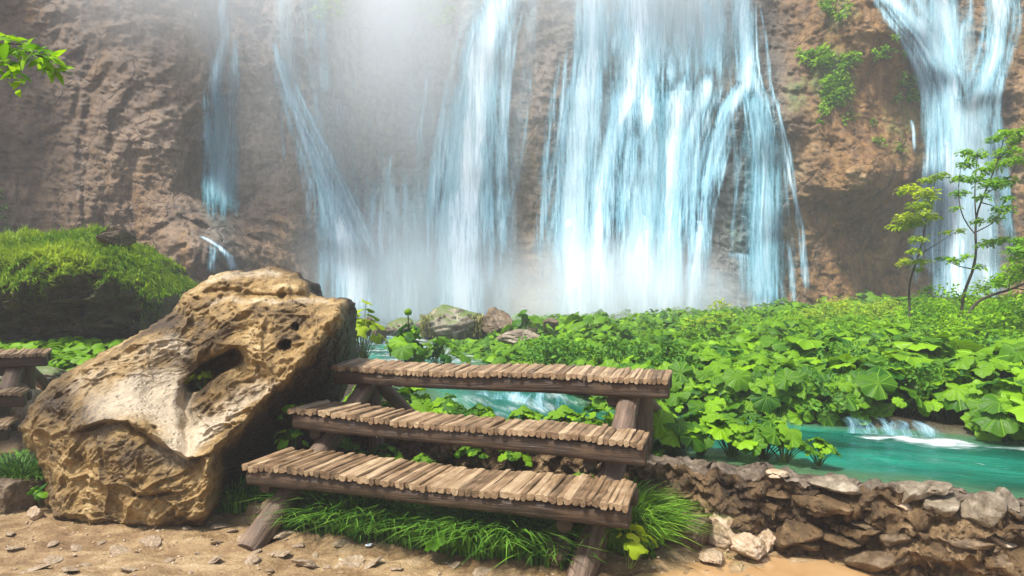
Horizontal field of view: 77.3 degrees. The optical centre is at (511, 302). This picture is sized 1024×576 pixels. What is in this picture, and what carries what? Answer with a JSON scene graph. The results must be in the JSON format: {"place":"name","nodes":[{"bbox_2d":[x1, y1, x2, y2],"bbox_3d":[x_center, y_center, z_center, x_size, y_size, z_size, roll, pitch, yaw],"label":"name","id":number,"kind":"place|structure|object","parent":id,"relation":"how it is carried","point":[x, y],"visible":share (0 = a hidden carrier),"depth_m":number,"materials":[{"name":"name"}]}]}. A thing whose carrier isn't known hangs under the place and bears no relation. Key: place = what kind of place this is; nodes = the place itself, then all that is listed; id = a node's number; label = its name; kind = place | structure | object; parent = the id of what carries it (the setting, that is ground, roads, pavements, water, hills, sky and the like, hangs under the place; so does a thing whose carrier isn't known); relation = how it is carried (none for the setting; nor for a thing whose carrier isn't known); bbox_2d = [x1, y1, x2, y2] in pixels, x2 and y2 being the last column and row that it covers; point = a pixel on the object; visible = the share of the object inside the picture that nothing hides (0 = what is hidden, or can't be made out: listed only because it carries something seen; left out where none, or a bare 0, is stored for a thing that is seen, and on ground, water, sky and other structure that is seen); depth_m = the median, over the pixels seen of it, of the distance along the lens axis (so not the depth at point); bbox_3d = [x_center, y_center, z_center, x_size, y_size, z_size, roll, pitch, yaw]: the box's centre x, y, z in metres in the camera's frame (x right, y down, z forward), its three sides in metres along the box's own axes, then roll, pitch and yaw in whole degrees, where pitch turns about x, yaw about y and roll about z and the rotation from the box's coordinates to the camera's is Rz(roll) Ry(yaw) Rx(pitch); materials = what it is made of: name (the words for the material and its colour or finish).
{"place":"outdoors","nodes":[
{"label":"outdoors","id":0,"kind":"place"},
{"bbox_2d":[5,512,759,575],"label":"gravel","id":1,"kind":"structure","parent":0,"point":[268,574],"depth_m":4.05,"materials":[{"name":"gravel"}]},
{"bbox_2d":[0,314,975,575],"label":"ground","id":2,"kind":"structure","parent":0,"point":[48,528],"depth_m":4.10,"materials":[{"name":"soil"}]},
{"bbox_2d":[0,447,43,479],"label":"grass tuft","id":3,"kind":"object","parent":2,"relation":"on","point":[22,465],"visible":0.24,"depth_m":5.45,"materials":[{"name":"plant"}]},
{"bbox_2d":[0,477,45,512],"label":"stone","id":4,"kind":"object","parent":2,"relation":"on","point":[14,497],"visible":0.68,"depth_m":4.84,"materials":[{"name":"stone"}]},
{"bbox_2d":[0,348,51,440],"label":"tiered bench","id":5,"kind":"object","parent":2,"relation":"on","point":[17,367],"visible":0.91,"depth_m":6.79,"materials":[{"name":"brown wood"}]},
{"bbox_2d":[9,382,42,431],"bbox_3d":[-5.547,1.167,7.196,0.606,0.614,0.923,0,0,0],"label":"rock","id":6,"kind":"object","parent":2,"relation":"on","point":[20,413],"visible":0.11,"depth_m":6.97,"materials":[{"name":"stone"}]},
{"bbox_2d":[0,32,72,97],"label":"broadleaf tree","id":7,"kind":"object","parent":2,"relation":"on","point":[14,68],"visible":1,"depth_m":4.16,"materials":[{"name":"green plant"}]},
{"bbox_2d":[0,336,125,382],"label":"ground cover","id":8,"kind":"object","parent":2,"relation":"on","point":[77,350],"visible":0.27,"depth_m":8.93,"materials":[{"name":"green plant"}]},
{"bbox_2d":[0,221,200,348],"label":"grassy mound","id":9,"kind":"object","parent":2,"relation":"on","point":[84,282],"visible":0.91,"depth_m":9.53,"materials":[{"name":"green plant"}]},
{"bbox_2d":[96,224,137,246],"bbox_3d":[-6.505,-1.099,10.513,0.419,0.377,0.817,0,0,0],"label":"rock","id":10,"kind":"object","parent":9,"relation":"on","point":[118,234],"visible":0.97,"depth_m":10.39,"materials":[{"name":"stone"}]},
{"bbox_2d":[18,265,361,527],"bbox_3d":[-2.742,0.711,5.807,2.667,2.132,2.942,0,0,0],"label":"boulder","id":11,"kind":"object","parent":2,"relation":"on","point":[135,431],"visible":0.95,"depth_m":4.90,"materials":[{"name":"beige stone"}]},
{"bbox_2d":[213,474,277,514],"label":"grass tuft","id":12,"kind":"object","parent":2,"relation":"on","point":[229,504],"visible":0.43,"depth_m":4.83,"materials":[{"name":"plant"}]},
{"bbox_2d":[274,428,309,448],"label":"broad weed","id":13,"kind":"object","parent":2,"relation":"on","point":[291,434],"visible":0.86,"depth_m":4.98,"materials":[{"name":"green plant"}]},
{"bbox_2d":[249,490,416,536],"bbox_3d":[-1.011,1.417,4.481,1.419,0.327,1.501,0,0,0],"label":"grass clump","id":14,"kind":"object","parent":2,"relation":"on","point":[343,504],"visible":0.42,"depth_m":4.34,"materials":[{"name":"plant"}]},
{"bbox_2d":[274,2,438,320],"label":"waterfall","id":15,"kind":"structure","parent":2,"relation":"on","point":[351,268],"depth_m":23.94,"materials":[{"name":"liquid"}]},
{"bbox_2d":[293,493,435,537],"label":"grass clump","id":16,"kind":"object","parent":2,"relation":"on","point":[378,506],"visible":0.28,"depth_m":4.36,"materials":[{"name":"plant"}]},
{"bbox_2d":[306,37,434,319],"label":"waterfall","id":17,"kind":"object","parent":2,"relation":"on","point":[386,312],"visible":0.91,"depth_m":24.81,"materials":[{"name":"liquid"}]},
{"bbox_2d":[302,493,439,538],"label":"grass clump","id":18,"kind":"object","parent":2,"relation":"on","point":[371,511],"visible":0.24,"depth_m":4.29,"materials":[{"name":"plant"}]},
{"bbox_2d":[355,299,387,358],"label":"leafy plant","id":19,"kind":"object","parent":2,"relation":"on","point":[362,328],"visible":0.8,"depth_m":8.18,"materials":[{"name":"green plant"}]},
{"bbox_2d":[364,444,407,459],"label":"butterbur plant","id":20,"kind":"object","parent":2,"relation":"on","point":[390,449],"visible":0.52,"depth_m":5.52,"materials":[{"name":"green plant"}]},
{"bbox_2d":[385,387,433,411],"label":"butterbur plant","id":21,"kind":"object","parent":2,"relation":"on","point":[421,403],"visible":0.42,"depth_m":6.23,"materials":[{"name":"green plant"}]},
{"bbox_2d":[344,501,484,545],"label":"grass clump","id":22,"kind":"object","parent":2,"relation":"on","point":[403,515],"visible":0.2,"depth_m":4.18,"materials":[{"name":"plant"}]},
{"bbox_2d":[248,491,625,571],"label":"grass","id":23,"kind":"structure","parent":2,"relation":"on","point":[316,528],"depth_m":4.18,"materials":[{"name":"green plant"}]},
{"bbox_2d":[374,504,508,552],"bbox_3d":[-0.464,1.477,4.288,1.144,0.250,1.026,0,0,-27],"label":"grass clump","id":24,"kind":"object","parent":2,"relation":"on","point":[428,532],"visible":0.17,"depth_m":4.10,"materials":[{"name":"plant"}]},
{"bbox_2d":[424,517,469,557],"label":"broad weed","id":25,"kind":"object","parent":2,"relation":"on","point":[432,545],"visible":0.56,"depth_m":3.97,"materials":[{"name":"green plant"}]},
{"bbox_2d":[428,393,466,414],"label":"butterbur plant","id":26,"kind":"object","parent":2,"relation":"on","point":[447,405],"visible":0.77,"depth_m":6.12,"materials":[{"name":"green plant"}]},
{"bbox_2d":[415,304,486,339],"bbox_3d":[-1.522,0.560,16.351,2.016,1.052,1.807,0,0,0],"label":"rock","id":27,"kind":"object","parent":2,"relation":"on","point":[454,327],"visible":0.65,"depth_m":15.65,"materials":[{"name":"stone"}]},
{"bbox_2d":[419,313,483,337],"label":"dry grass","id":28,"kind":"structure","parent":27,"relation":"on","point":[422,334],"depth_m":15.68,"materials":[{"name":"plant"}]},
{"bbox_2d":[238,357,691,575],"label":"tiered bench","id":29,"kind":"object","parent":2,"relation":"on","point":[607,496],"visible":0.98,"depth_m":4.39,"materials":[{"name":"brown wood"}]},
{"bbox_2d":[390,502,553,552],"bbox_3d":[-0.325,1.454,4.214,1.398,0.292,1.201,0,0,0],"label":"grass clump","id":30,"kind":"object","parent":2,"relation":"on","point":[452,520],"visible":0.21,"depth_m":4.08,"materials":[{"name":"plant"}]},
{"bbox_2d":[427,0,523,312],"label":"waterfall","id":31,"kind":"structure","parent":2,"relation":"on","point":[462,197],"depth_m":24.75,"materials":[{"name":"liquid"}]},
{"bbox_2d":[394,504,578,560],"bbox_3d":[-0.161,1.437,4.148,1.280,0.312,1.384,0,0,0],"label":"grass clump","id":32,"kind":"object","parent":2,"relation":"on","point":[479,555],"visible":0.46,"depth_m":3.96,"materials":[{"name":"plant"}]},
{"bbox_2d":[399,509,601,558],"bbox_3d":[-0.001,1.436,4.071,1.295,0.300,1.350,0,0,40],"label":"grass clump","id":33,"kind":"object","parent":2,"relation":"on","point":[498,553],"visible":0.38,"depth_m":3.96,"materials":[{"name":"plant"}]},
{"bbox_2d":[423,509,610,559],"bbox_3d":[0.046,1.448,4.144,1.338,0.290,1.094,0,0,42],"label":"grass clump","id":34,"kind":"object","parent":2,"relation":"on","point":[523,528],"visible":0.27,"depth_m":3.97,"materials":[{"name":"plant"}]},
{"bbox_2d":[444,511,599,554],"bbox_3d":[0.115,1.457,4.225,1.192,0.282,1.247,0,0,28],"label":"grass clump","id":35,"kind":"object","parent":2,"relation":"on","point":[545,529],"visible":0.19,"depth_m":3.98,"materials":[{"name":"plant"}]},
{"bbox_2d":[506,405,544,420],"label":"butterbur plant","id":36,"kind":"object","parent":2,"relation":"on","point":[528,412],"visible":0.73,"depth_m":5.87,"materials":[{"name":"green plant"}]},
{"bbox_2d":[515,334,564,364],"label":"herb","id":37,"kind":"object","parent":2,"relation":"on","point":[532,353],"visible":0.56,"depth_m":8.93,"materials":[{"name":"green plant"}]},
{"bbox_2d":[542,532,570,566],"bbox_3d":[0.264,1.533,3.976,0.172,0.217,0.257,0,0,-13],"label":"stone","id":38,"kind":"object","parent":2,"relation":"on","point":[559,558],"visible":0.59,"depth_m":3.89,"materials":[{"name":"stone"}]},
{"bbox_2d":[543,405,588,422],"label":"butterbur plant","id":39,"kind":"object","parent":2,"relation":"on","point":[560,413],"visible":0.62,"depth_m":5.70,"materials":[{"name":"green plant"}]},
{"bbox_2d":[541,336,605,365],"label":"herb","id":40,"kind":"object","parent":2,"relation":"on","point":[571,356],"visible":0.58,"depth_m":8.46,"materials":[{"name":"green plant"}]},
{"bbox_2d":[555,312,611,333],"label":"leafy plant","id":41,"kind":"object","parent":2,"relation":"on","point":[575,322],"visible":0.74,"depth_m":13.70,"materials":[{"name":"green plant"}]},
{"bbox_2d":[570,405,613,426],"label":"butterbur plant","id":42,"kind":"object","parent":2,"relation":"on","point":[593,419],"visible":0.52,"depth_m":5.59,"materials":[{"name":"green plant"}]},
{"bbox_2d":[571,440,669,557],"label":"undergrowth","id":43,"kind":"object","parent":2,"relation":"on","point":[660,450],"depth_m":4.82,"materials":[{"name":"green plant"}]},
{"bbox_2d":[595,337,649,362],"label":"herb","id":44,"kind":"object","parent":2,"relation":"on","point":[610,352],"visible":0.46,"depth_m":8.89,"materials":[{"name":"green plant"}]},
{"bbox_2d":[515,469,737,550],"bbox_3d":[0.742,1.368,4.411,1.603,0.406,1.638,0,0,0],"label":"grass tuft","id":45,"kind":"object","parent":2,"relation":"on","point":[650,515],"visible":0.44,"depth_m":4.08,"materials":[{"name":"green plant"}]},
{"bbox_2d":[616,524,657,568],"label":"broad weed","id":46,"kind":"object","parent":2,"relation":"on","point":[635,548],"visible":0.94,"depth_m":3.69,"materials":[{"name":"green plant"}]},
{"bbox_2d":[295,434,1023,575],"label":"retaining wall","id":47,"kind":"structure","parent":2,"relation":"on","point":[916,528],"depth_m":3.94,"materials":[{"name":"stone"}]},
{"bbox_2d":[498,450,531,470],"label":"butterbur plant","id":48,"kind":"object","parent":47,"relation":"on","point":[513,456],"visible":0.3,"depth_m":5.08,"materials":[{"name":"green plant"}]},
{"bbox_2d":[650,339,690,364],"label":"herb","id":49,"kind":"object","parent":2,"relation":"on","point":[669,348],"visible":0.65,"depth_m":8.20,"materials":[{"name":"green plant"}]},
{"bbox_2d":[540,0,806,318],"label":"waterfall","id":50,"kind":"structure","parent":2,"relation":"on","point":[641,23],"depth_m":23.48,"materials":[{"name":"liquid"}]},
{"bbox_2d":[653,409,704,456],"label":"butterbur plant","id":51,"kind":"object","parent":2,"relation":"on","point":[671,429],"visible":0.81,"depth_m":4.88,"materials":[{"name":"green plant"}]},
{"bbox_2d":[664,380,719,414],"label":"butterbur plant","id":52,"kind":"object","parent":2,"relation":"on","point":[679,397],"visible":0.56,"depth_m":6.90,"materials":[{"name":"green plant"}]},
{"bbox_2d":[675,512,711,550],"bbox_3d":[1.200,1.512,4.242,0.210,0.244,0.312,0,0,41],"label":"stone","id":53,"kind":"object","parent":2,"relation":"on","point":[702,539],"visible":0.75,"depth_m":4.14,"materials":[{"name":"stone"}]},
{"bbox_2d":[689,346,733,371],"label":"butterbur plant","id":54,"kind":"object","parent":2,"relation":"on","point":[708,354],"visible":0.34,"depth_m":7.67,"materials":[{"name":"green plant"}]},
{"bbox_2d":[679,298,749,335],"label":"bush","id":55,"kind":"object","parent":2,"relation":"on","point":[709,308],"visible":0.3,"depth_m":14.34,"materials":[{"name":"green plant"}]},
{"bbox_2d":[692,373,741,411],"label":"butterbur plant","id":56,"kind":"object","parent":2,"relation":"on","point":[715,403],"visible":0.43,"depth_m":6.81,"materials":[{"name":"green plant"}]},
{"bbox_2d":[412,286,1023,365],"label":"bank leaves","id":57,"kind":"object","parent":2,"relation":"on","point":[489,348],"visible":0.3,"depth_m":13.36,"materials":[{"name":"green plant"}]},
{"bbox_2d":[479,307,512,334],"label":"rock","id":58,"kind":"object","parent":57,"relation":"on","point":[497,319],"visible":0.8,"depth_m":15.55,"materials":[{"name":"stone"}]},
{"bbox_2d":[496,329,539,344],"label":"rock","id":59,"kind":"object","parent":57,"relation":"on","point":[509,337],"visible":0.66,"depth_m":12.92,"materials":[{"name":"grey stone"}]},
{"bbox_2d":[500,310,554,335],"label":"leafy plant","id":60,"kind":"object","parent":57,"relation":"on","point":[523,322],"visible":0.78,"depth_m":14.42,"materials":[{"name":"green plant"}]},
{"bbox_2d":[935,125,1023,318],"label":"sapling","id":61,"kind":"object","parent":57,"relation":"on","point":[997,182],"visible":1,"depth_m":10.98,"materials":[{"name":"green plant"}]},
{"bbox_2d":[958,236,1023,327],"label":"sapling","id":62,"kind":"object","parent":57,"relation":"on","point":[999,280],"visible":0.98,"depth_m":9.83,"materials":[{"name":"green plant"}]},
{"bbox_2d":[691,344,750,369],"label":"butterbur plant","id":63,"kind":"object","parent":2,"relation":"on","point":[726,351],"visible":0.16,"depth_m":8.01,"materials":[{"name":"green plant"}]},
{"bbox_2d":[708,510,758,549],"bbox_3d":[1.454,1.510,4.256,0.363,0.286,0.295,0,0,0],"label":"stone","id":64,"kind":"object","parent":2,"relation":"on","point":[723,537],"visible":0.36,"depth_m":4.20,"materials":[{"name":"stone"}]},
{"bbox_2d":[731,532,766,559],"bbox_3d":[1.488,1.531,4.007,0.199,0.166,0.224,0,0,33],"label":"stone","id":65,"kind":"object","parent":2,"relation":"on","point":[749,545],"visible":1,"depth_m":3.95,"materials":[{"name":"stone"}]},
{"bbox_2d":[733,352,779,372],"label":"butterbur plant","id":66,"kind":"object","parent":2,"relation":"on","point":[748,362],"visible":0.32,"depth_m":7.39,"materials":[{"name":"green plant"}]},
{"bbox_2d":[634,557,893,575],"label":"sand patch","id":67,"kind":"object","parent":2,"relation":"on","point":[774,566],"visible":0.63,"depth_m":3.84,"materials":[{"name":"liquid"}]},
{"bbox_2d":[771,336,838,358],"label":"butterbur plant","id":68,"kind":"object","parent":2,"relation":"on","point":[806,346],"visible":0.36,"depth_m":8.28,"materials":[{"name":"green plant"}]},
{"bbox_2d":[587,359,1023,440],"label":"waterside leaves","id":69,"kind":"object","parent":2,"relation":"on","point":[776,396],"visible":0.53,"depth_m":6.52,"materials":[{"name":"green plant"}]},
{"bbox_2d":[791,371,845,421],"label":"herb","id":70,"kind":"object","parent":2,"relation":"on","point":[815,408],"visible":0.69,"depth_m":6.42,"materials":[{"name":"green plant"}]},
{"bbox_2d":[783,295,857,321],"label":"bush","id":71,"kind":"object","parent":2,"relation":"on","point":[812,311],"visible":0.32,"depth_m":14.94,"materials":[{"name":"green plant"}]},
{"bbox_2d":[815,333,870,352],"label":"butterbur plant","id":72,"kind":"object","parent":2,"relation":"on","point":[845,341],"visible":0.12,"depth_m":8.55,"materials":[{"name":"green plant"}]},
{"bbox_2d":[812,341,880,361],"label":"herb","id":73,"kind":"object","parent":2,"relation":"on","point":[862,351],"visible":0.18,"depth_m":7.38,"materials":[{"name":"green plant"}]},
{"bbox_2d":[808,353,899,399],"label":"butterbur plant","id":74,"kind":"object","parent":2,"relation":"on","point":[844,363],"visible":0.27,"depth_m":6.95,"materials":[{"name":"green plant"}]},
{"bbox_2d":[828,297,922,320],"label":"bush","id":75,"kind":"object","parent":2,"relation":"on","point":[875,305],"visible":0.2,"depth_m":15.34,"materials":[{"name":"green plant"}]},
{"bbox_2d":[838,360,926,414],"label":"butterbur plant","id":76,"kind":"object","parent":2,"relation":"on","point":[879,383],"visible":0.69,"depth_m":6.28,"materials":[{"name":"green plant"}]},
{"bbox_2d":[838,312,963,333],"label":"bush","id":77,"kind":"object","parent":2,"relation":"on","point":[869,326],"visible":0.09,"depth_m":10.94,"materials":[{"name":"green plant"}]},
{"bbox_2d":[869,352,943,393],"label":"butterbur plant","id":78,"kind":"object","parent":2,"relation":"on","point":[911,359],"visible":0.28,"depth_m":6.81,"materials":[{"name":"green plant"}]},
{"bbox_2d":[878,359,970,417],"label":"herb","id":79,"kind":"object","parent":2,"relation":"on","point":[918,370],"visible":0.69,"depth_m":6.40,"materials":[{"name":"green plant"}]},
{"bbox_2d":[894,337,957,367],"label":"butterbur plant","id":80,"kind":"object","parent":2,"relation":"on","point":[930,344],"visible":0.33,"depth_m":7.36,"materials":[{"name":"green plant"}]},
{"bbox_2d":[884,172,968,319],"bbox_3d":[7.359,-0.901,11.532,1.825,2.831,0.951,0,0,-33],"label":"sapling","id":81,"kind":"object","parent":2,"relation":"on","point":[905,220],"visible":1,"depth_m":11.37,"materials":[{"name":"green plant"}]},
{"bbox_2d":[915,368,974,424],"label":"butterbur plant","id":82,"kind":"object","parent":2,"relation":"on","point":[935,404],"visible":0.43,"depth_m":6.30,"materials":[{"name":"green plant"}]},
{"bbox_2d":[886,282,1023,336],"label":"bush","id":83,"kind":"object","parent":2,"relation":"on","point":[952,310],"visible":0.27,"depth_m":10.98,"materials":[{"name":"green plant"}]},
{"bbox_2d":[936,338,984,368],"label":"butterbur plant","id":84,"kind":"object","parent":2,"relation":"on","point":[965,347],"visible":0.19,"depth_m":7.38,"materials":[{"name":"green plant"}]},
{"bbox_2d":[936,354,1003,413],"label":"butterbur plant","id":85,"kind":"object","parent":2,"relation":"on","point":[981,367],"visible":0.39,"depth_m":6.25,"materials":[{"name":"green plant"}]},
{"bbox_2d":[927,289,1023,337],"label":"bush","id":86,"kind":"object","parent":2,"relation":"on","point":[1000,310],"visible":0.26,"depth_m":9.62,"materials":[{"name":"green plant"}]},
{"bbox_2d":[929,310,1023,340],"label":"bush","id":87,"kind":"object","parent":2,"relation":"on","point":[1002,330],"visible":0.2,"depth_m":9.29,"materials":[{"name":"green plant"}]},
{"bbox_2d":[970,377,1023,439],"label":"butterbur plant","id":88,"kind":"object","parent":2,"relation":"on","point":[992,414],"visible":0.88,"depth_m":5.57,"materials":[{"name":"green plant"}]},
{"bbox_2d":[986,351,1023,380],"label":"butterbur plant","id":89,"kind":"object","parent":2,"relation":"on","point":[1016,357],"visible":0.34,"depth_m":6.40,"materials":[{"name":"green plant"}]},
{"bbox_2d":[995,342,1023,367],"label":"butterbur plant","id":90,"kind":"object","parent":2,"relation":"on","point":[1006,350],"visible":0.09,"depth_m":6.92,"materials":[{"name":"green plant"}]},
{"bbox_2d":[0,0,1023,323],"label":"cliff","id":91,"kind":"structure","parent":0,"point":[112,128],"depth_m":23.86,"materials":[{"name":"brown stone"}]},
{"bbox_2d":[202,0,239,268],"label":"waterfall","id":92,"kind":"structure","parent":91,"relation":"attached to","point":[219,146],"depth_m":22.63,"materials":[{"name":"liquid"}]},
{"bbox_2d":[309,0,457,29],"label":"cliff plant","id":93,"kind":"object","parent":91,"relation":"attached to","point":[418,8],"visible":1,"depth_m":26.29,"materials":[{"name":"yellow plant"}]},
{"bbox_2d":[795,42,863,123],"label":"cliff plant","id":94,"kind":"object","parent":91,"relation":"attached to","point":[838,79],"visible":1,"depth_m":22.90,"materials":[{"name":"green plant"}]},
{"bbox_2d":[892,70,923,103],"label":"cliff plant","id":95,"kind":"object","parent":91,"relation":"attached to","point":[911,82],"visible":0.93,"depth_m":23.48,"materials":[{"name":"green plant"}]},
{"bbox_2d":[878,0,1020,296],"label":"waterfall","id":96,"kind":"structure","parent":91,"relation":"attached to","point":[946,69],"depth_m":23.43,"materials":[{"name":"liquid"}]},
{"bbox_2d":[356,324,1023,498],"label":"stream","id":97,"kind":"structure","parent":0,"point":[968,464],"depth_m":5.26,"materials":[{"name":"liquid"}]},
{"bbox_2d":[383,308,426,361],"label":"flowering plant","id":98,"kind":"object","parent":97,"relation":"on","point":[405,346],"visible":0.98,"depth_m":9.44,"materials":[{"name":"green plant"}]},
{"bbox_2d":[411,336,471,364],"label":"butterbur plant","id":99,"kind":"object","parent":97,"relation":"on","point":[436,350],"visible":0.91,"depth_m":9.85,"materials":[{"name":"green plant"}]},
{"bbox_2d":[681,408,733,454],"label":"butterbur plant","id":100,"kind":"object","parent":97,"relation":"on","point":[715,432],"visible":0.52,"depth_m":4.98,"materials":[{"name":"green plant"}]},
{"bbox_2d":[702,411,758,457],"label":"butterbur plant","id":101,"kind":"object","parent":97,"relation":"on","point":[732,424],"visible":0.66,"depth_m":4.97,"materials":[{"name":"green plant"}]},
{"bbox_2d":[734,416,798,460],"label":"butterbur plant","id":102,"kind":"object","parent":97,"relation":"on","point":[765,432],"visible":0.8,"depth_m":4.86,"materials":[{"name":"green plant"}]},
{"bbox_2d":[767,423,815,462],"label":"butterbur plant","id":103,"kind":"object","parent":97,"relation":"on","point":[792,438],"visible":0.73,"depth_m":4.77,"materials":[{"name":"green plant"}]},
{"bbox_2d":[804,437,841,465],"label":"butterbur plant","id":104,"kind":"object","parent":97,"relation":"on","point":[821,446],"visible":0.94,"depth_m":4.69,"materials":[{"name":"green plant"}]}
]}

